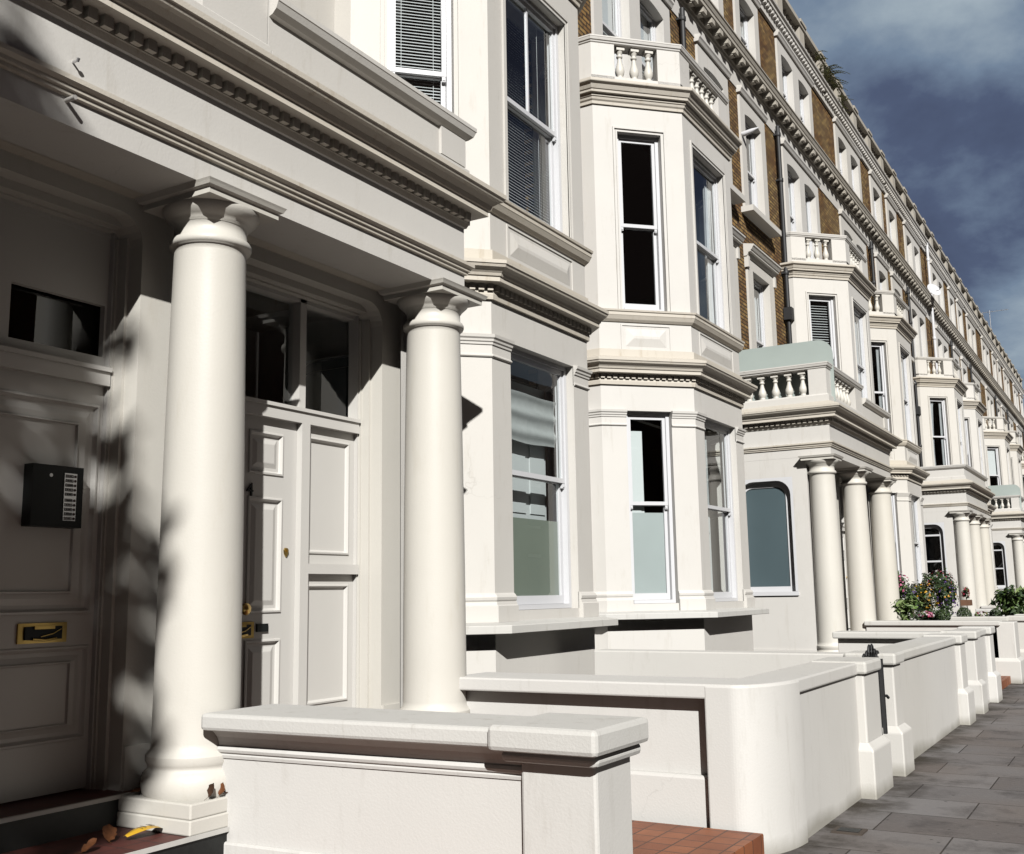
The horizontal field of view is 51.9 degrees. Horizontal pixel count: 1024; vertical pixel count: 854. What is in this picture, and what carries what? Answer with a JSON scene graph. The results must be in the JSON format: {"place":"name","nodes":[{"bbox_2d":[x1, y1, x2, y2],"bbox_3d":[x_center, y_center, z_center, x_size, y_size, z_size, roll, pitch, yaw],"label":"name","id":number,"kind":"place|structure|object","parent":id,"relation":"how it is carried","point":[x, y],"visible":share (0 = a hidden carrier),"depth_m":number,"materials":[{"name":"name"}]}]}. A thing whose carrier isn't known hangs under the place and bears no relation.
{"place":"outdoors","nodes":[
{"label":"outdoors","id":0,"kind":"place"},
{"bbox_2d":[395,0,768,650],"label":"terrace house","id":1,"kind":"structure","parent":0,"point":[670,391],"depth_m":15.21,"materials":[{"name":"paint"}]},
{"bbox_2d":[602,0,622,76],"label":"window","id":2,"kind":"structure","parent":1,"relation":"in","point":[608,29],"depth_m":17.18,"materials":[{"name":"white glass"}]},
{"bbox_2d":[617,135,663,310],"bbox_3d":[1.825,-2.929,15.212,0.664,2.644,0.140,1,-9,-14],"label":"window","id":3,"kind":"structure","parent":1,"relation":"in","point":[655,229],"depth_m":15.22,"materials":[{"name":"white wood"}]},
{"bbox_2d":[640,2,655,80],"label":"window","id":4,"kind":"structure","parent":1,"relation":"in","point":[645,16],"depth_m":18.48,"materials":[{"name":"white glass"}]},
{"bbox_2d":[626,412,675,603],"bbox_3d":[1.883,1.108,14.594,0.664,2.634,0.185,1,-9,-14],"label":"window","id":5,"kind":"structure","parent":1,"relation":"in","point":[651,534],"depth_m":14.56,"materials":[{"name":"white glass"}]},
{"bbox_2d":[695,196,715,323],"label":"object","id":6,"kind":"structure","parent":1,"relation":"in","point":[698,204],"depth_m":17.88,"materials":[{"name":"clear glass"}]},
{"bbox_2d":[693,155,724,329],"bbox_3d":[2.918,-2.790,16.202,0.185,2.650,1.354,-6,-10,30],"label":"window","id":7,"kind":"structure","parent":1,"relation":"in","point":[709,181],"depth_m":16.65,"materials":[{"name":"white wood"}]},
{"bbox_2d":[705,434,728,591],"bbox_3d":[3.345,1.464,16.987,0.140,2.634,0.664,1,-9,-14],"label":"window","id":8,"kind":"structure","parent":1,"relation":"in","point":[710,441],"depth_m":17.12,"materials":[{"name":"grey glass"}]},
{"bbox_2d":[704,420,737,601],"bbox_3d":[2.982,1.244,15.563,0.185,2.634,1.354,-6,-10,30],"label":"window","id":9,"kind":"structure","parent":1,"relation":"in","point":[732,595],"depth_m":15.99,"materials":[{"name":"white wood"}]},
{"bbox_2d":[821,55,933,611],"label":"terrace house","id":10,"kind":"structure","parent":0,"point":[855,154],"depth_m":29.42,"materials":[{"name":"paint"}]},
{"bbox_2d":[824,64,848,92],"bbox_3d":[9.007,-9.802,29.202,0.704,0.666,1.433,-6,-10,30],"label":"weed","id":11,"kind":"object","parent":10,"relation":"on","point":[830,78],"visible":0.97,"depth_m":29.35,"materials":[{"name":"green plant"}]},
{"bbox_2d":[839,146,842,175],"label":"window","id":12,"kind":"structure","parent":10,"relation":"in","point":[840,157],"depth_m":30.82,"materials":[{"name":"white wood"}]},
{"bbox_2d":[838,93,852,112],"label":"weed","id":13,"kind":"object","parent":10,"relation":"on","point":[842,98],"visible":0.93,"depth_m":30.43,"materials":[{"name":"green plant"}]},
{"bbox_2d":[851,163,854,191],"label":"window","id":14,"kind":"structure","parent":10,"relation":"in","point":[851,163],"depth_m":32.08,"materials":[{"name":"white wood"}]},
{"bbox_2d":[873,194,876,220],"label":"window","id":15,"kind":"structure","parent":10,"relation":"in","point":[873,194],"depth_m":34.69,"materials":[{"name":"white wood"}]},
{"bbox_2d":[871,343,889,431],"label":"window","id":16,"kind":"structure","parent":10,"relation":"in","point":[879,349],"depth_m":28.50,"materials":[{"name":"white wood"}]},
{"bbox_2d":[891,493,899,573],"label":"window","id":17,"kind":"structure","parent":10,"relation":"in","point":[892,495],"depth_m":27.82,"materials":[{"name":"white wood"}]},
{"bbox_2d":[900,350,911,441],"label":"window","id":18,"kind":"structure","parent":10,"relation":"in","point":[903,357],"depth_m":29.86,"materials":[{"name":"white wood"}]},
{"bbox_2d":[911,496,922,585],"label":"window","id":19,"kind":"structure","parent":10,"relation":"in","point":[914,500],"depth_m":29.23,"materials":[{"name":"white glass"}]},
{"bbox_2d":[781,683,1023,853],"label":"pavement","id":20,"kind":"structure","parent":0,"point":[959,789],"depth_m":7.88,"materials":[{"name":"stone"}]},
{"bbox_2d":[831,826,867,835],"bbox_3d":[2.247,2.687,7.006,0.200,0.014,0.170,-6,-10,30],"label":"drain","id":21,"kind":"object","parent":20,"relation":"on","point":[850,831],"visible":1,"depth_m":6.98,"materials":[{"name":"grey metal"}]},
{"bbox_2d":[832,626,1002,713],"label":"garden wall","id":22,"kind":"structure","parent":20,"relation":"on","point":[984,679],"depth_m":14.18,"materials":[{"name":"paint"}]},
{"bbox_2d":[864,620,1023,683],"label":"garden wall","id":23,"kind":"structure","parent":20,"relation":"on","point":[1009,660],"depth_m":17.72,"materials":[{"name":"paint"}]},
{"bbox_2d":[788,0,1023,408],"label":"sky","id":24,"kind":"structure","parent":0,"point":[937,86],"materials":[{"name":"blue"}]},
{"bbox_2d":[882,153,967,466],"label":"terrace house","id":25,"kind":"structure","parent":0,"point":[940,420],"depth_m":37.18,"materials":[{"name":"paint"}]},
{"bbox_2d":[927,284,940,294],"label":"satellite dish","id":26,"kind":"object","parent":25,"relation":"on","point":[934,289],"visible":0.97,"depth_m":40.85,"materials":[{"name":"white metal"}]},
{"bbox_2d":[930,398,949,465],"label":"window","id":27,"kind":"structure","parent":25,"relation":"in","point":[941,403],"depth_m":37.02,"materials":[{"name":"white wood"}]},
{"bbox_2d":[957,404,963,463],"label":"window","id":28,"kind":"structure","parent":25,"relation":"in","point":[958,407],"depth_m":38.45,"materials":[{"name":"white glass"}]},
{"bbox_2d":[923,221,998,603],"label":"terrace house","id":29,"kind":"structure","parent":0,"point":[950,339],"depth_m":43.17,"materials":[{"name":"paint"}]},
{"bbox_2d":[925,243,937,373],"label":"rain pipe","id":30,"kind":"object","parent":29,"relation":"attached to","point":[932,309],"visible":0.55,"depth_m":41.50,"materials":[{"name":"white metal"}]},
{"bbox_2d":[964,419,970,465],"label":"window","id":31,"kind":"structure","parent":29,"relation":"in","point":[966,429],"depth_m":41.62,"materials":[{"name":"white glass"}]},
{"bbox_2d":[978,424,983,474],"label":"window","id":32,"kind":"structure","parent":29,"relation":"in","point":[978,424],"depth_m":43.04,"materials":[{"name":"white glass"}]},
{"bbox_2d":[954,270,1013,485],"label":"terrace house","id":33,"kind":"structure","parent":0,"point":[998,437],"depth_m":50.36,"materials":[{"name":"paint"}]},
{"bbox_2d":[987,447,1000,484],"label":"window","id":34,"kind":"structure","parent":33,"relation":"in","point":[994,472],"depth_m":50.26,"materials":[{"name":"white glass"}]},
{"bbox_2d":[977,307,1023,497],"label":"terrace house","id":35,"kind":"structure","parent":0,"point":[992,391],"depth_m":56.65,"materials":[{"name":"paint"}]},
{"bbox_2d":[995,337,1023,486],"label":"terrace house","id":36,"kind":"structure","parent":0,"point":[1008,410],"depth_m":64.46,"materials":[{"name":"paint"}]},
{"bbox_2d":[1010,361,1023,456],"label":"terrace house","id":37,"kind":"structure","parent":0,"point":[1017,391],"depth_m":70.69,"materials":[{"name":"paint"}]},
{"label":"planting bed","id":38,"kind":"structure","parent":0,"visible":0},
{"bbox_2d":[891,595,922,619],"bbox_3d":[7.848,4.061,20.825,0.699,1.453,0.587,-6,-10,30],"label":"broadleaf plant","id":39,"kind":"object","parent":38,"relation":"on","point":[903,607],"visible":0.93,"depth_m":20.81,"materials":[{"name":"green plant"}]},
{"bbox_2d":[899,606,941,619],"bbox_3d":[8.112,4.137,20.641,0.878,1.239,0.680,-6,-10,30],"label":"bush","id":40,"kind":"object","parent":38,"relation":"on","point":[930,618],"visible":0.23,"depth_m":20.58,"materials":[{"name":"green plant"}]},
{"bbox_2d":[916,610,935,619],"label":"bedding flowers","id":41,"kind":"object","parent":38,"relation":"on","point":[923,615],"visible":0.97,"depth_m":19.85,"materials":[{"name":"pink plant"}]},
{"bbox_2d":[935,609,950,619],"bbox_3d":[8.113,4.009,19.709,0.278,1.198,0.279,-6,-10,30],"label":"topiary ball","id":42,"kind":"object","parent":38,"relation":"on","point":[943,613],"visible":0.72,"depth_m":19.72,"materials":[{"name":"green plant"}]},
{"label":"front areas","id":43,"kind":"structure","parent":0,"visible":0},
{"bbox_2d":[0,788,229,853],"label":"entrance steps","id":44,"kind":"structure","parent":43,"relation":"on","point":[71,821],"depth_m":5.22,"materials":[{"name":"tile"}]},
{"bbox_2d":[74,838,96,853],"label":"dry leaf","id":45,"kind":"object","parent":44,"relation":"on","point":[89,844],"visible":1,"depth_m":4.96,"materials":[{"name":"brown plant"}]},
{"bbox_2d":[102,824,116,842],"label":"dry leaf","id":46,"kind":"object","parent":44,"relation":"on","point":[109,832],"visible":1,"depth_m":5.17,"materials":[{"name":"brown plant"}]},
{"bbox_2d":[124,824,160,836],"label":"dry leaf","id":47,"kind":"object","parent":44,"relation":"on","point":[137,830],"visible":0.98,"depth_m":5.21,"materials":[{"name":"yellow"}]},
{"bbox_2d":[0,0,506,836],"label":"portico","id":48,"kind":"structure","parent":43,"relation":"on","point":[190,530],"depth_m":6.01,"materials":[{"name":"white paint"}]},
{"bbox_2d":[0,368,103,803],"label":"front door","id":49,"kind":"structure","parent":48,"relation":"in","point":[51,428],"depth_m":5.61,"materials":[{"name":"white paint"}]},
{"bbox_2d":[64,95,76,102],"bbox_3d":[-2.141,-1.592,5.106,0.070,0.023,0.024,-6,-10,30],"label":"wall hook","id":50,"kind":"object","parent":48,"relation":"attached to","point":[70,98],"depth_m":5.09,"materials":[{"name":"white paint"}]},
{"bbox_2d":[124,788,140,791],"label":"dry leaf","id":51,"kind":"object","parent":48,"relation":"on","point":[136,790],"visible":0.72,"depth_m":5.56,"materials":[{"name":"brown plant"}]},
{"bbox_2d":[205,783,213,799],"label":"dry leaf","id":52,"kind":"object","parent":48,"relation":"on","point":[210,789],"visible":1,"depth_m":5.40,"materials":[{"name":"brown plant"}]},
{"bbox_2d":[218,783,224,794],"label":"dry leaf","id":53,"kind":"object","parent":48,"relation":"on","point":[221,790],"visible":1,"depth_m":5.46,"materials":[{"name":"brown plant"}]},
{"bbox_2d":[240,414,296,707],"bbox_3d":[-1.738,1.005,6.834,0.120,2.210,0.975,-6,-10,30],"label":"front door","id":54,"kind":"structure","parent":48,"relation":"in","point":[270,444],"depth_m":7.06,"materials":[{"name":"white paint"}]},
{"bbox_2d":[305,355,348,416],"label":"side window","id":55,"kind":"structure","parent":48,"relation":"in","point":[326,379],"depth_m":8.52,"materials":[{"name":"black glass"}]},
{"bbox_2d":[201,704,648,853],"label":"garden wall","id":56,"kind":"structure","parent":43,"relation":"on","point":[305,779],"depth_m":4.93,"materials":[{"name":"paint"}]},
{"bbox_2d":[245,0,617,674],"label":"terrace house","id":57,"kind":"structure","parent":43,"relation":"on","point":[527,486],"depth_m":10.82,"materials":[{"name":"paint"}]},
{"bbox_2d":[387,0,451,111],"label":"window","id":58,"kind":"structure","parent":57,"relation":"in","point":[445,85],"depth_m":10.68,"materials":[{"name":"white glass"}]},
{"bbox_2d":[492,348,571,609],"bbox_3d":[0.160,0.568,11.009,0.305,2.634,1.354,-6,-10,30],"label":"window","id":59,"kind":"structure","parent":57,"relation":"in","point":[541,547],"depth_m":11.23,"materials":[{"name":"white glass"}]},
{"bbox_2d":[506,0,562,232],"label":"window","id":60,"kind":"structure","parent":57,"relation":"in","point":[531,14],"depth_m":12.02,"materials":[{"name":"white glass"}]},
{"bbox_2d":[538,62,549,224],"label":"window","id":61,"kind":"structure","parent":57,"relation":"in","point":[543,81],"depth_m":13.34,"materials":[{"name":"glass"}]},
{"bbox_2d":[545,382,559,603],"bbox_3d":[0.574,0.782,12.402,0.140,2.634,0.664,1,-9,-14],"label":"window","id":62,"kind":"structure","parent":57,"relation":"in","point":[550,390],"depth_m":12.69,"materials":[{"name":"glass"}]},
{"bbox_2d":[459,657,893,853],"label":"garden wall","id":63,"kind":"structure","parent":43,"relation":"on","point":[784,760],"depth_m":6.82,"materials":[{"name":"paint"}]},
{"bbox_2d":[862,644,889,734],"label":"iron gate","id":64,"kind":"structure","parent":63,"relation":"attached to","point":[871,651],"depth_m":8.68,"materials":[{"name":"black metal"}]},
{"bbox_2d":[632,820,763,853],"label":"entrance steps","id":65,"kind":"structure","parent":43,"relation":"on","point":[654,838],"depth_m":6.15,"materials":[{"name":"tile"}]},
{"bbox_2d":[594,633,975,776],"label":"garden wall","id":66,"kind":"structure","parent":43,"relation":"on","point":[929,692],"depth_m":10.29,"materials":[{"name":"paint"}]},
{"bbox_2d":[727,0,889,455],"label":"terrace house","id":67,"kind":"structure","parent":43,"relation":"on","point":[803,269],"depth_m":23.95,"materials":[{"name":"paint"}]},
{"bbox_2d":[739,4,748,49],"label":"window","id":68,"kind":"structure","parent":67,"relation":"in","point":[744,31],"depth_m":23.59,"materials":[{"name":"white glass"}]},
{"bbox_2d":[741,127,758,136],"bbox_3d":[4.959,-6.144,21.893,0.362,0.134,0.120,-6,-10,30],"label":"lamp bracket","id":69,"kind":"object","parent":67,"relation":"attached to","point":[747,132],"visible":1,"depth_m":21.89,"materials":[{"name":"white metal"}]},
{"bbox_2d":[745,122,757,207],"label":"window","id":70,"kind":"structure","parent":67,"relation":"in","point":[752,174],"depth_m":23.10,"materials":[{"name":"white glass"}]},
{"bbox_2d":[753,279,765,347],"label":"window","id":71,"kind":"structure","parent":67,"relation":"in","point":[761,341],"depth_m":22.60,"materials":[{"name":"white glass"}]},
{"bbox_2d":[782,65,787,101],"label":"window","id":72,"kind":"structure","parent":67,"relation":"in","point":[784,77],"depth_m":26.15,"materials":[{"name":"white glass"}]},
{"bbox_2d":[787,170,795,231],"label":"window","id":73,"kind":"structure","parent":67,"relation":"in","point":[790,180],"depth_m":25.71,"materials":[{"name":"white glass"}]},
{"bbox_2d":[799,89,804,124],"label":"window","id":74,"kind":"structure","parent":67,"relation":"in","point":[800,94],"depth_m":27.40,"materials":[{"name":"white glass"}]},
{"bbox_2d":[805,191,813,258],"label":"window","id":75,"kind":"structure","parent":67,"relation":"in","point":[808,213],"depth_m":26.97,"materials":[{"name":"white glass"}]},
{"bbox_2d":[815,50,830,77],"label":"weed","id":76,"kind":"object","parent":67,"relation":"on","point":[817,58],"visible":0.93,"depth_m":28.38,"materials":[{"name":"green plant"}]},
{"bbox_2d":[809,296,836,366],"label":"window","id":77,"kind":"structure","parent":67,"relation":"in","point":[832,342],"depth_m":23.94,"materials":[{"name":"white glass"}]},
{"bbox_2d":[853,306,867,398],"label":"window","id":78,"kind":"structure","parent":67,"relation":"in","point":[862,366],"depth_m":25.31,"materials":[{"name":"white glass"}]},
{"bbox_2d":[715,361,902,651],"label":"portico","id":79,"kind":"structure","parent":43,"relation":"on","point":[820,481],"depth_m":17.87,"materials":[{"name":"white paint"}]},
{"bbox_2d":[745,477,798,595],"bbox_3d":[4.335,1.859,17.823,0.980,1.970,0.160,-6,-10,30],"label":"side window","id":80,"kind":"structure","parent":79,"relation":"in","point":[770,506],"depth_m":17.85,"materials":[{"name":"grey glass"}]},
{"bbox_2d":[739,340,835,401],"bbox_3d":[4.556,-0.878,18.399,2.110,1.090,0.014,-6,-10,30],"label":"glass screen","id":81,"kind":"object","parent":79,"relation":"on","point":[787,354],"visible":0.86,"depth_m":18.29,"materials":[{"name":"clear glass"}]},
{"bbox_2d":[842,531,849,630],"bbox_3d":[6.322,3.096,20.204,0.066,2.210,0.975,-6,-10,30],"label":"front door","id":82,"kind":"structure","parent":79,"relation":"in","point":[845,564],"depth_m":20.55,"materials":[{"name":"white paint"}]},
{"bbox_2d":[898,570,909,619],"bbox_3d":[7.868,3.884,21.278,0.459,1.942,0.631,-6,-10,30],"label":"flowering bush","id":83,"kind":"object","parent":43,"relation":"on","point":[901,581],"visible":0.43,"depth_m":21.30,"materials":[{"name":"green plant"}]},
{"bbox_2d":[901,582,923,616],"bbox_3d":[8.037,3.978,21.119,0.414,1.703,0.669,-6,-10,30],"label":"flowering bush","id":84,"kind":"object","parent":43,"relation":"on","point":[907,597],"visible":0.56,"depth_m":21.19,"materials":[{"name":"green plant"}]},
{"bbox_2d":[909,613,1004,615],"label":"garden wall","id":85,"kind":"structure","parent":43,"relation":"on","point":[954,614],"depth_m":22.93,"materials":[{"name":"paint"}]},
{"bbox_2d":[920,464,995,612],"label":"portico","id":86,"kind":"structure","parent":43,"relation":"on","point":[956,512],"depth_m":30.97,"materials":[{"name":"white paint"}]},
{"bbox_2d":[924,522,947,587],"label":"side window","id":87,"kind":"structure","parent":86,"relation":"in","point":[939,526],"depth_m":30.86,"materials":[{"name":"white wood"}]},
{"bbox_2d":[909,614,1023,657],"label":"garden wall","id":88,"kind":"structure","parent":43,"relation":"on","point":[1019,618],"depth_m":20.09,"materials":[{"name":"paint"}]},
{"bbox_2d":[956,607,971,616],"bbox_3d":[8.901,4.139,20.626,0.291,1.202,0.293,-6,-10,30],"label":"topiary ball","id":89,"kind":"object","parent":88,"relation":"on","point":[964,613],"visible":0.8,"depth_m":20.64,"materials":[{"name":"green plant"}]},
{"bbox_2d":[975,608,1001,612],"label":"garden wall","id":90,"kind":"structure","parent":43,"relation":"on","point":[988,610],"depth_m":27.48,"materials":[{"name":"paint"}]},
{"bbox_2d":[960,600,972,605],"bbox_3d":[12.104,4.679,28.032,0.240,0.150,0.400,-6,-10,30],"label":"window box","id":91,"kind":"object","parent":90,"relation":"on","point":[966,602],"visible":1,"depth_m":27.87,"materials":[{"name":"wood"}]},
{"bbox_2d":[961,587,969,607],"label":"bedding flowers","id":92,"kind":"object","parent":91,"relation":"in","point":[965,591],"visible":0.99,"depth_m":28.03,"materials":[{"name":"red plant"}]},
{"bbox_2d":[981,605,999,608],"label":"garden wall","id":93,"kind":"structure","parent":43,"relation":"on","point":[987,606],"depth_m":31.85,"materials":[{"name":"paint"}]},
{"bbox_2d":[1001,676,1010,689],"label":"entrance steps","id":94,"kind":"structure","parent":43,"relation":"on","point":[1005,681],"depth_m":17.03,"materials":[{"name":"tile"}]},
{"bbox_2d":[989,495,1023,592],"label":"portico","id":95,"kind":"structure","parent":43,"relation":"on","point":[1008,533],"depth_m":43.93,"materials":[{"name":"white paint"}]},
{"bbox_2d":[993,541,1008,588],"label":"side window","id":96,"kind":"structure","parent":95,"relation":"in","point":[1001,543],"depth_m":43.97,"materials":[{"name":"white glass"}]},
{"bbox_2d":[988,484,1021,509],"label":"glass screen","id":97,"kind":"object","parent":95,"relation":"on","point":[1003,490],"visible":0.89,"depth_m":44.49,"materials":[{"name":"clear glass"}]},
{"label":"planting bed","id":98,"kind":"structure","parent":0,"visible":0},
{"bbox_2d":[907,580,940,611],"bbox_3d":[8.443,3.969,21.324,0.738,1.773,0.853,-6,-10,30],"label":"flowering bush","id":99,"kind":"object","parent":98,"relation":"on","point":[925,595],"visible":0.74,"depth_m":21.24,"materials":[{"name":"green plant"}]},
{"bbox_2d":[921,568,957,600],"bbox_3d":[8.826,3.904,21.681,0.738,2.000,0.939,-6,-10,30],"label":"flowering bush","id":100,"kind":"object","parent":98,"relation":"on","point":[929,578],"visible":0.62,"depth_m":21.78,"materials":[{"name":"green plant"}]},
{"bbox_2d":[934,575,958,615],"bbox_3d":[8.737,3.899,21.112,0.486,1.834,0.832,-6,-10,30],"label":"flowering bush","id":101,"kind":"object","parent":98,"relation":"on","point":[947,595],"visible":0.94,"depth_m":21.03,"materials":[{"name":"green plant"}]},
{"bbox_2d":[974,611,987,615],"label":"bedding flowers","id":102,"kind":"object","parent":98,"relation":"on","point":[982,613],"visible":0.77,"depth_m":21.56,"materials":[{"name":"white plant"}]},
{"bbox_2d":[989,608,1002,615],"bbox_3d":[10.389,4.446,22.509,0.274,1.139,0.272,-6,-10,30],"label":"topiary ball","id":103,"kind":"object","parent":98,"relation":"on","point":[993,612],"visible":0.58,"depth_m":22.52,"materials":[{"name":"green plant"}]},
{"bbox_2d":[988,585,1023,615],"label":"broadleaf bush","id":104,"kind":"object","parent":98,"relation":"on","point":[1012,601],"visible":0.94,"depth_m":21.53,"materials":[{"name":"green plant"}]}
]}

